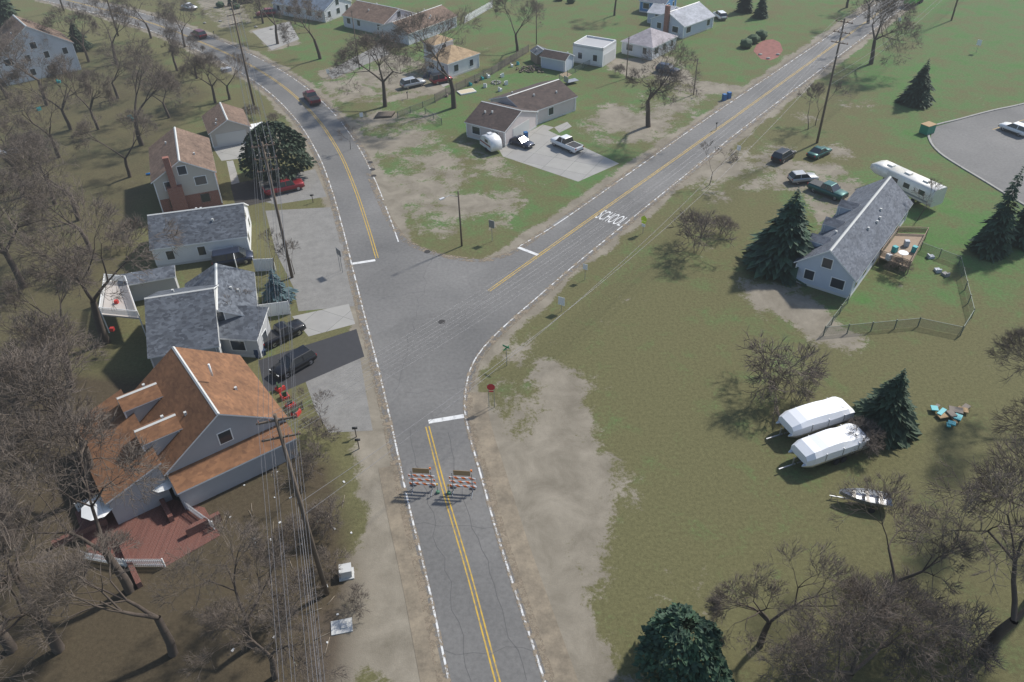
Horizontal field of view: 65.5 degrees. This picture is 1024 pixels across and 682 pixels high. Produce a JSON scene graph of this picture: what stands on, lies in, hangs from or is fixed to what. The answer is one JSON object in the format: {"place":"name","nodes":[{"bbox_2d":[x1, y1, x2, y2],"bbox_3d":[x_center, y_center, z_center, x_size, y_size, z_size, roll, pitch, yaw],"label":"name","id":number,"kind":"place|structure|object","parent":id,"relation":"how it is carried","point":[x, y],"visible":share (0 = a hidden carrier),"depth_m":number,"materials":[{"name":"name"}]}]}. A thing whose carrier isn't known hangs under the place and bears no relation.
{"place":"outdoors","nodes":[
{"label":"outdoors","id":0,"kind":"place"},
{"bbox_2d":[147,202,251,267],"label":"white house","id":1,"kind":"structure","parent":0,"point":[212,228],"depth_m":102.64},
{"bbox_2d":[271,0,350,22],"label":"house","id":2,"kind":"structure","parent":0,"point":[334,9],"depth_m":189.87,"materials":[{"name":"grey"}]},
{"bbox_2d":[341,0,456,44],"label":"house","id":3,"kind":"structure","parent":0,"point":[368,17],"depth_m":180.18,"materials":[{"name":"brown"}]},
{"bbox_2d":[41,0,903,681],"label":"road pavement","id":4,"kind":"structure","parent":0,"point":[395,270],"depth_m":94.30,"materials":[{"name":"asphalt"}]},
{"bbox_2d":[0,0,1023,681],"bbox_3d":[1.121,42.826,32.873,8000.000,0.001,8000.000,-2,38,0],"label":"ground","id":5,"kind":"structure","parent":0,"point":[644,460],"depth_m":87.73,"materials":[{"name":"plant"}]},
{"bbox_2d":[0,25,48,105],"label":"bare tree","id":6,"kind":"object","parent":5,"relation":"on","point":[9,47],"visible":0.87,"depth_m":141.22,"materials":[{"name":"brown plant"}]},
{"bbox_2d":[0,481,64,673],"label":"bare tree","id":7,"kind":"object","parent":5,"relation":"on","point":[56,646],"visible":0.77,"depth_m":54.82,"materials":[{"name":"brown plant"}]},
{"bbox_2d":[0,124,70,205],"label":"bare tree","id":8,"kind":"object","parent":5,"relation":"on","point":[28,137],"visible":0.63,"depth_m":110.54,"materials":[{"name":"brown plant"}]},
{"bbox_2d":[0,396,75,543],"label":"bare tree","id":9,"kind":"object","parent":5,"relation":"on","point":[27,436],"visible":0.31,"depth_m":64.78,"materials":[{"name":"brown plant"}]},
{"bbox_2d":[0,15,80,85],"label":"house","id":10,"kind":"structure","parent":5,"relation":"on","point":[60,43],"depth_m":159.15,"materials":[{"name":"grey"}]},
{"bbox_2d":[0,132,80,220],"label":"bare tree","id":11,"kind":"object","parent":5,"relation":"on","point":[22,167],"visible":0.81,"depth_m":105.94,"materials":[{"name":"brown plant"}]},
{"bbox_2d":[0,82,81,157],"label":"bare tree","id":12,"kind":"object","parent":5,"relation":"on","point":[38,99],"visible":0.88,"depth_m":122.00,"materials":[{"name":"brown plant"}]},
{"bbox_2d":[0,166,88,288],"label":"bare tree","id":13,"kind":"object","parent":5,"relation":"on","point":[33,186],"visible":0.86,"depth_m":94.75,"materials":[{"name":"brown plant"}]},
{"bbox_2d":[0,300,91,431],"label":"bare tree","id":14,"kind":"object","parent":5,"relation":"on","point":[44,328],"visible":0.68,"depth_m":71.57,"materials":[{"name":"brown plant"}]},
{"bbox_2d":[0,52,93,129],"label":"bare tree","id":15,"kind":"object","parent":5,"relation":"on","point":[6,75],"visible":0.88,"depth_m":133.85,"materials":[{"name":"brown plant"}]},
{"bbox_2d":[0,499,94,681],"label":"bare tree","id":16,"kind":"object","parent":5,"relation":"on","point":[9,646],"visible":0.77,"depth_m":53.91,"materials":[{"name":"brown plant"}]},
{"bbox_2d":[0,257,99,387],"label":"bare tree","id":17,"kind":"object","parent":5,"relation":"on","point":[13,287],"visible":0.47,"depth_m":80.41,"materials":[{"name":"brown plant"}]},
{"bbox_2d":[17,176,91,252],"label":"bare tree","id":18,"kind":"object","parent":5,"relation":"on","point":[31,211],"visible":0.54,"depth_m":99.14,"materials":[{"name":"brown plant"}]},
{"bbox_2d":[35,0,99,61],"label":"bare tree","id":19,"kind":"object","parent":5,"relation":"on","point":[49,23],"visible":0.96,"depth_m":163.15,"materials":[{"name":"brown plant"}]},
{"bbox_2d":[0,305,157,515],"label":"bare tree","id":20,"kind":"object","parent":5,"relation":"on","point":[26,365],"visible":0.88,"depth_m":62.51,"materials":[{"name":"brown plant"}]},
{"bbox_2d":[42,52,118,129],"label":"bare tree","id":21,"kind":"object","parent":5,"relation":"on","point":[85,75],"visible":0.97,"depth_m":134.37,"materials":[{"name":"brown plant"}]},
{"bbox_2d":[0,396,175,594],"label":"bare tree","id":22,"kind":"object","parent":5,"relation":"on","point":[127,586],"visible":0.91,"depth_m":58.42,"materials":[{"name":"brown plant"}]},
{"bbox_2d":[9,525,177,671],"bbox_3d":[-29.368,17.795,54.687,9.231,14.662,9.080,-19,41,-22],"label":"bare tree","id":23,"kind":"object","parent":5,"relation":"on","point":[68,566],"visible":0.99,"depth_m":52.83,"materials":[{"name":"brown plant"}]},
{"bbox_2d":[0,171,189,344],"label":"bare tree","id":24,"kind":"object","parent":5,"relation":"on","point":[101,330],"visible":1,"depth_m":78.89,"materials":[{"name":"brown plant"}]},
{"bbox_2d":[73,0,141,63],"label":"bare tree","id":25,"kind":"object","parent":5,"relation":"on","point":[116,10],"visible":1,"depth_m":163.82,"materials":[{"name":"brown plant"}]},
{"bbox_2d":[67,106,158,177],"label":"bare tree","id":26,"kind":"object","parent":5,"relation":"on","point":[89,125],"visible":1,"depth_m":119.34,"materials":[{"name":"brown plant"}]},
{"bbox_2d":[98,274,145,335],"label":"deck","id":27,"kind":"structure","parent":5,"relation":"on","point":[128,309],"depth_m":91.42,"materials":[{"name":"beige"}]},
{"bbox_2d":[93,41,150,98],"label":"bare tree","id":28,"kind":"object","parent":5,"relation":"on","point":[118,68],"visible":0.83,"depth_m":147.08,"materials":[{"name":"brown plant"}]},
{"bbox_2d":[51,486,222,588],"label":"deck","id":29,"kind":"structure","parent":5,"relation":"on","point":[172,526],"depth_m":68.18,"materials":[{"name":"wood"}]},
{"bbox_2d":[81,474,172,520],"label":"patio umbrella","id":30,"kind":"object","parent":29,"relation":"on","point":[86,511],"visible":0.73,"depth_m":67.76,"materials":[{"name":"white"}]},
{"bbox_2d":[107,30,184,145],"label":"bare tree","id":31,"kind":"object","parent":5,"relation":"on","point":[164,75],"visible":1,"depth_m":129.03,"materials":[{"name":"brown plant"}]},
{"bbox_2d":[148,9,194,70],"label":"bare tree","id":32,"kind":"object","parent":5,"relation":"on","point":[168,30],"visible":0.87,"depth_m":158.80,"materials":[{"name":"brown plant"}]},
{"bbox_2d":[148,127,222,212],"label":"tan house","id":33,"kind":"structure","parent":5,"relation":"on","point":[183,172],"depth_m":113.31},
{"bbox_2d":[118,263,270,367],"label":"grey house","id":34,"kind":"structure","parent":5,"relation":"on","point":[194,313],"depth_m":86.36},
{"bbox_2d":[175,50,241,102],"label":"bare tree","id":35,"kind":"object","parent":5,"relation":"on","point":[182,70],"visible":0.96,"depth_m":143.57,"materials":[{"name":"brown plant"}]},
{"bbox_2d":[136,346,288,496],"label":"brown house","id":36,"kind":"structure","parent":5,"relation":"on","point":[214,402],"depth_m":73.27,"materials":[{"name":"brown"}]},
{"bbox_2d":[77,382,298,523],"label":"house porch","id":37,"kind":"object","parent":36,"relation":"attached to","point":[209,476],"visible":0.81,"depth_m":70.95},
{"bbox_2d":[147,505,301,648],"bbox_3d":[-19.971,17.696,57.649,9.260,10.735,9.652,19,42,24],"label":"bare tree","id":38,"kind":"object","parent":5,"relation":"on","point":[257,549],"visible":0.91,"depth_m":57.10,"materials":[{"name":"brown plant"}]},
{"bbox_2d":[201,102,251,147],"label":"garage","id":39,"kind":"structure","parent":5,"relation":"on","point":[226,124],"depth_m":132.19,"materials":[{"name":"beige"}]},
{"bbox_2d":[211,246,253,265],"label":"dark van","id":40,"kind":"object","parent":5,"relation":"on","point":[225,256],"visible":0.84,"depth_m":101.83,"materials":[{"name":"paint"}]},
{"bbox_2d":[231,179,270,204],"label":"driveway","id":41,"kind":"structure","parent":5,"relation":"on","point":[246,192],"depth_m":118.71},
{"bbox_2d":[178,577,353,681],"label":"bare tree","id":42,"kind":"object","parent":5,"relation":"on","point":[210,617],"visible":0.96,"depth_m":52.29,"materials":[{"name":"brown plant"}]},
{"bbox_2d":[252,22,298,49],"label":"drive","id":43,"kind":"structure","parent":5,"relation":"on","point":[266,35],"depth_m":180.65,"materials":[{"name":"concrete"}]},
{"bbox_2d":[237,120,316,181],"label":"evergreen","id":44,"kind":"object","parent":5,"relation":"on","point":[293,144],"visible":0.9,"depth_m":118.19,"materials":[{"name":"green plant"}]},
{"bbox_2d":[261,269,298,303],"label":"blue spruce","id":45,"kind":"object","parent":5,"relation":"on","point":[271,298],"visible":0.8,"depth_m":94.51,"materials":[{"name":"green plant"}]},
{"bbox_2d":[263,319,305,348],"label":"black pickup","id":46,"kind":"object","parent":5,"relation":"on","point":[298,328],"visible":0.79,"depth_m":88.91,"materials":[{"name":"paint"}]},
{"bbox_2d":[251,566,325,639],"bbox_3d":[-17.016,19.754,60.452,5.728,4.033,5.788,-8,38,-9],"label":"bare shrub","id":47,"kind":"object","parent":5,"relation":"on","point":[304,575],"visible":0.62,"depth_m":60.29,"materials":[{"name":"brown plant"}]},
{"bbox_2d":[256,413,328,595],"bbox_3d":[-15.332,12.575,57.819,2.636,18.718,1.310,-8,38,-8],"label":"pole","id":48,"kind":"object","parent":5,"relation":"on","point":[276,420],"visible":1,"depth_m":56.48,"materials":[{"name":"brown wood"}]},
{"bbox_2d":[252,143,301,515],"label":"power lines","id":49,"kind":"object","parent":48,"relation":"attached to","point":[277,311],"visible":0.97,"depth_m":68.85,"materials":[{"name":"grey"}]},
{"bbox_2d":[259,20,847,516],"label":"pole wires","id":50,"kind":"object","parent":48,"relation":"attached to","point":[541,280],"visible":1,"depth_m":72.44,"materials":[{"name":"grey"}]},
{"bbox_2d":[259,169,326,203],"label":"drive","id":51,"kind":"structure","parent":5,"relation":"on","point":[312,182],"depth_m":118.91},
{"bbox_2d":[274,0,332,58],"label":"bare tree","id":52,"kind":"object","parent":5,"relation":"on","point":[297,8],"visible":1,"depth_m":159.43,"materials":[{"name":"brown plant"}]},
{"bbox_2d":[266,207,353,310],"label":"gravel lot","id":53,"kind":"structure","parent":5,"relation":"on","point":[320,280],"depth_m":103.78,"materials":[{"name":"gravel"}]},
{"bbox_2d":[258,329,363,390],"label":"asphalt driveway","id":54,"kind":"structure","parent":5,"relation":"on","point":[337,351],"depth_m":86.85,"materials":[{"name":"asphalt"}]},
{"bbox_2d":[269,345,316,379],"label":"black suv","id":55,"kind":"object","parent":54,"relation":"on","point":[304,355],"visible":0.98,"depth_m":84.64,"materials":[{"name":"paint"}]},
{"bbox_2d":[297,415,341,451],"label":"bare shrub","id":56,"kind":"object","parent":5,"relation":"on","point":[315,428],"visible":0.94,"depth_m":75.53,"materials":[{"name":"brown plant"}]},
{"bbox_2d":[292,304,354,335],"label":"concrete pad","id":57,"kind":"object","parent":5,"relation":"on","point":[324,320],"visible":1,"depth_m":92.71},
{"bbox_2d":[304,491,345,542],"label":"bare shrub","id":58,"kind":"object","parent":5,"relation":"on","point":[324,515],"visible":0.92,"depth_m":66.76,"materials":[{"name":"brown plant"}]},
{"bbox_2d":[306,359,372,432],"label":"gravel lot","id":59,"kind":"structure","parent":5,"relation":"on","point":[349,415],"depth_m":81.54,"materials":[{"name":"gravel"}]},
{"bbox_2d":[331,562,353,635],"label":"utility boxes","id":60,"kind":"object","parent":5,"relation":"on","point":[341,626],"visible":0.98,"depth_m":61.03,"materials":[{"name":"grey"}]},
{"bbox_2d":[328,29,431,106],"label":"bare tree","id":61,"kind":"object","parent":5,"relation":"on","point":[366,39],"visible":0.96,"depth_m":138.65,"materials":[{"name":"brown plant"}]},
{"bbox_2d":[384,4,484,108],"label":"bare tree","id":62,"kind":"object","parent":5,"relation":"on","point":[400,29],"visible":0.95,"depth_m":136.53,"materials":[{"name":"brown plant"}]},
{"bbox_2d":[423,34,479,76],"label":"white house","id":63,"kind":"structure","parent":5,"relation":"on","point":[458,61],"depth_m":157.16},
{"bbox_2d":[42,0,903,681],"bbox_3d":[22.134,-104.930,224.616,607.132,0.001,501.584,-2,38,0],"label":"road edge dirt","id":64,"kind":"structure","parent":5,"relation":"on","point":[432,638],"depth_m":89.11,"materials":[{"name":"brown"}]},
{"bbox_2d":[45,0,900,681],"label":"road markings","id":65,"kind":"object","parent":5,"relation":"on","point":[477,354],"visible":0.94,"depth_m":88.55,"materials":[{"name":"paint"}]},
{"bbox_2d":[67,0,878,681],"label":"yellow mark","id":66,"kind":"object","parent":5,"relation":"on","point":[493,288],"visible":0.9,"depth_m":100.30,"materials":[{"name":"paint"}]},
{"bbox_2d":[0,61,950,416],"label":"yard clutter","id":67,"kind":"object","parent":5,"relation":"on","point":[298,411],"visible":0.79,"depth_m":99.57,"materials":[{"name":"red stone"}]},
{"bbox_2d":[378,392,577,681],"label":"road shoulder","id":68,"kind":"object","parent":5,"relation":"on","point":[555,653],"visible":1,"depth_m":65.08,"materials":[{"name":"soil"}]},
{"bbox_2d":[434,44,528,101],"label":"fence","id":69,"kind":"object","parent":5,"relation":"on","point":[491,71],"visible":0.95,"depth_m":155.48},
{"bbox_2d":[485,0,545,50],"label":"bare tree","id":70,"kind":"object","parent":5,"relation":"on","point":[535,8],"visible":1,"depth_m":163.18,"materials":[{"name":"brown plant"}]},
{"bbox_2d":[464,79,577,146],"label":"ranch house","id":71,"kind":"structure","parent":5,"relation":"on","point":[505,117],"depth_m":135.01,"materials":[{"name":"brown"}]},
{"bbox_2d":[539,49,574,71],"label":"shed","id":72,"kind":"structure","parent":5,"relation":"on","point":[557,60],"depth_m":157.97,"materials":[{"name":"white"}]},
{"bbox_2d":[500,125,618,180],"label":"concrete driveway","id":73,"kind":"structure","parent":5,"relation":"on","point":[544,153],"depth_m":126.24,"materials":[{"name":"concrete"}]},
{"bbox_2d":[624,28,705,127],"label":"bare tree","id":74,"kind":"object","parent":5,"relation":"on","point":[652,94],"visible":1,"depth_m":124.49,"materials":[{"name":"brown plant"}]},
{"bbox_2d":[632,602,734,681],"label":"evergreen tree","id":75,"kind":"object","parent":5,"relation":"on","point":[686,620],"visible":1,"depth_m":53.97,"materials":[{"name":"green plant"}]},
{"bbox_2d":[664,205,737,253],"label":"bare shrub","id":76,"kind":"object","parent":5,"relation":"on","point":[701,222],"visible":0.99,"depth_m":100.02,"materials":[{"name":"brown plant"}]},
{"bbox_2d":[742,187,814,287],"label":"spruce","id":77,"kind":"object","parent":5,"relation":"on","point":[780,245],"visible":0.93,"depth_m":96.18,"materials":[{"name":"green plant"}]},
{"bbox_2d":[733,326,831,427],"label":"bare tree","id":78,"kind":"object","parent":5,"relation":"on","point":[803,357],"visible":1,"depth_m":77.95,"materials":[{"name":"brown plant"}]},
{"bbox_2d":[763,358,817,416],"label":"bare shrub","id":79,"kind":"object","parent":5,"relation":"on","point":[788,381],"visible":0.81,"depth_m":78.25,"materials":[{"name":"brown plant"}]},
{"bbox_2d":[754,634,834,681],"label":"bare shrub","id":80,"kind":"object","parent":5,"relation":"on","point":[797,671],"visible":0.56,"depth_m":55.10,"materials":[{"name":"brown plant"}]},
{"bbox_2d":[702,536,895,658],"bbox_3d":[19.686,18.543,54.624,12.656,11.403,6.586,-4,38,-4],"label":"bare tree","id":81,"kind":"object","parent":5,"relation":"on","point":[716,607],"visible":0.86,"depth_m":53.77,"materials":[{"name":"brown plant"}]},
{"bbox_2d":[766,397,854,439],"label":"pontoon","id":82,"kind":"object","parent":5,"relation":"on","point":[810,418],"visible":0.86,"depth_m":75.01,"materials":[{"name":"white"}]},
{"bbox_2d":[779,423,869,469],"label":"pontoon","id":83,"kind":"object","parent":5,"relation":"on","point":[821,447],"visible":0.98,"depth_m":71.98,"materials":[{"name":"white"}]},
{"bbox_2d":[807,179,848,200],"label":"green pickup","id":84,"kind":"object","parent":5,"relation":"on","point":[834,191],"visible":0.99,"depth_m":113.32,"materials":[{"name":"paint"}]},
{"bbox_2d":[789,606,875,675],"bbox_3d":[22.822,21.465,56.594,5.734,4.385,6.450,24,44,29],"label":"bare shrub","id":85,"kind":"object","parent":5,"relation":"on","point":[831,639],"visible":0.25,"depth_m":56.02,"materials":[{"name":"brown plant"}]},
{"bbox_2d":[794,176,912,298],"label":"blue house","id":86,"kind":"structure","parent":5,"relation":"on","point":[851,238],"depth_m":96.65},
{"bbox_2d":[829,488,892,512],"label":"boat on trailer","id":87,"kind":"object","parent":5,"relation":"on","point":[867,498],"visible":0.73,"depth_m":68.77,"materials":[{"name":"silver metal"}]},
{"bbox_2d":[750,568,976,681],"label":"bare tree","id":88,"kind":"object","parent":5,"relation":"on","point":[896,589],"visible":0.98,"depth_m":50.68,"materials":[{"name":"brown plant"}]},
{"bbox_2d":[843,415,886,457],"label":"bare shrub","id":89,"kind":"object","parent":5,"relation":"on","point":[861,422],"visible":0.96,"depth_m":73.06,"materials":[{"name":"brown plant"}]},
{"bbox_2d":[848,0,923,65],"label":"bare tree","id":90,"kind":"object","parent":5,"relation":"on","point":[892,10],"visible":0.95,"depth_m":148.45,"materials":[{"name":"brown plant"}]},
{"bbox_2d":[851,368,921,449],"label":"spruce","id":91,"kind":"object","parent":5,"relation":"on","point":[888,406],"visible":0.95,"depth_m":73.85,"materials":[{"name":"green plant"}]},
{"bbox_2d":[877,226,928,272],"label":"deck","id":92,"kind":"structure","parent":5,"relation":"on","point":[898,239],"depth_m":101.32,"materials":[{"name":"brown wood"}]},
{"bbox_2d":[870,160,946,206],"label":"camper trailer","id":93,"kind":"object","parent":5,"relation":"on","point":[907,181],"visible":0.76,"depth_m":110.88,"materials":[{"name":"paint"}]},
{"bbox_2d":[824,468,993,624],"bbox_3d":[28.956,15.347,59.225,9.267,10.561,11.255,-25,43,-28],"label":"bare tree","id":94,"kind":"object","parent":5,"relation":"on","point":[958,542],"visible":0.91,"depth_m":57.73,"materials":[{"name":"brown plant"}]},
{"bbox_2d":[861,563,964,637],"bbox_3d":[29.424,19.519,59.273,7.344,5.013,5.836,-13,39,-15],"label":"bare shrub","id":95,"kind":"object","parent":5,"relation":"on","point":[908,580],"visible":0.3,"depth_m":58.94,"materials":[{"name":"brown plant"}]},
{"bbox_2d":[895,59,936,109],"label":"spruce","id":96,"kind":"object","parent":5,"relation":"on","point":[916,93],"visible":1,"depth_m":138.73,"materials":[{"name":"green plant"}]},
{"bbox_2d":[879,608,977,681],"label":"bare shrub","id":97,"kind":"object","parent":5,"relation":"on","point":[909,655],"visible":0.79,"depth_m":54.54,"materials":[{"name":"brown plant"}]},
{"bbox_2d":[889,421,1023,658],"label":"bare tree","id":98,"kind":"object","parent":5,"relation":"on","point":[1004,628],"visible":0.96,"depth_m":54.41,"materials":[{"name":"brown plant"}]},
{"bbox_2d":[916,593,1007,681],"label":"bare shrub","id":99,"kind":"object","parent":5,"relation":"on","point":[991,654],"visible":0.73,"depth_m":55.61,"materials":[{"name":"brown plant"}]},
{"bbox_2d":[931,105,1023,202],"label":"parking lot","id":100,"kind":"structure","parent":5,"relation":"on","point":[978,146],"depth_m":126.60,"materials":[{"name":"concrete"}]},
{"bbox_2d":[956,442,1023,587],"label":"bare tree","id":101,"kind":"object","parent":5,"relation":"on","point":[981,473],"visible":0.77,"depth_m":54.52,"materials":[{"name":"brown plant"}]},
{"bbox_2d":[967,166,1023,263],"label":"spruce","id":102,"kind":"object","parent":5,"relation":"on","point":[992,239],"visible":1,"depth_m":98.49,"materials":[{"name":"green plant"}]},
{"bbox_2d":[985,323,1023,385],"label":"bare tree","id":103,"kind":"object","parent":5,"relation":"on","point":[1010,338],"visible":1,"depth_m":74.26,"materials":[{"name":"brown plant"}]},
{"bbox_2d":[987,391,1023,452],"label":"bare tree","id":104,"kind":"object","parent":5,"relation":"on","point":[1014,429],"visible":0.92,"depth_m":64.33,"materials":[{"name":"brown plant"}]},
{"bbox_2d":[573,35,616,66],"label":"building","id":105,"kind":"structure","parent":0,"point":[597,51],"depth_m":160.29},
{"bbox_2d":[621,28,677,59],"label":"house","id":106,"kind":"structure","parent":0,"point":[642,41],"depth_m":163.34,"materials":[{"name":"grey"}]},
{"bbox_2d":[647,1,715,38],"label":"house","id":107,"kind":"structure","parent":0,"point":[692,19],"depth_m":174.80,"materials":[{"name":"white"}]},
{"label":"pole","id":108,"kind":"object","parent":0,"visible":0},
{"bbox_2d":[257,415,324,681],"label":"power lines","id":109,"kind":"object","parent":108,"relation":"attached to","point":[297,566],"visible":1,"depth_m":47.17,"materials":[{"name":"grey"}]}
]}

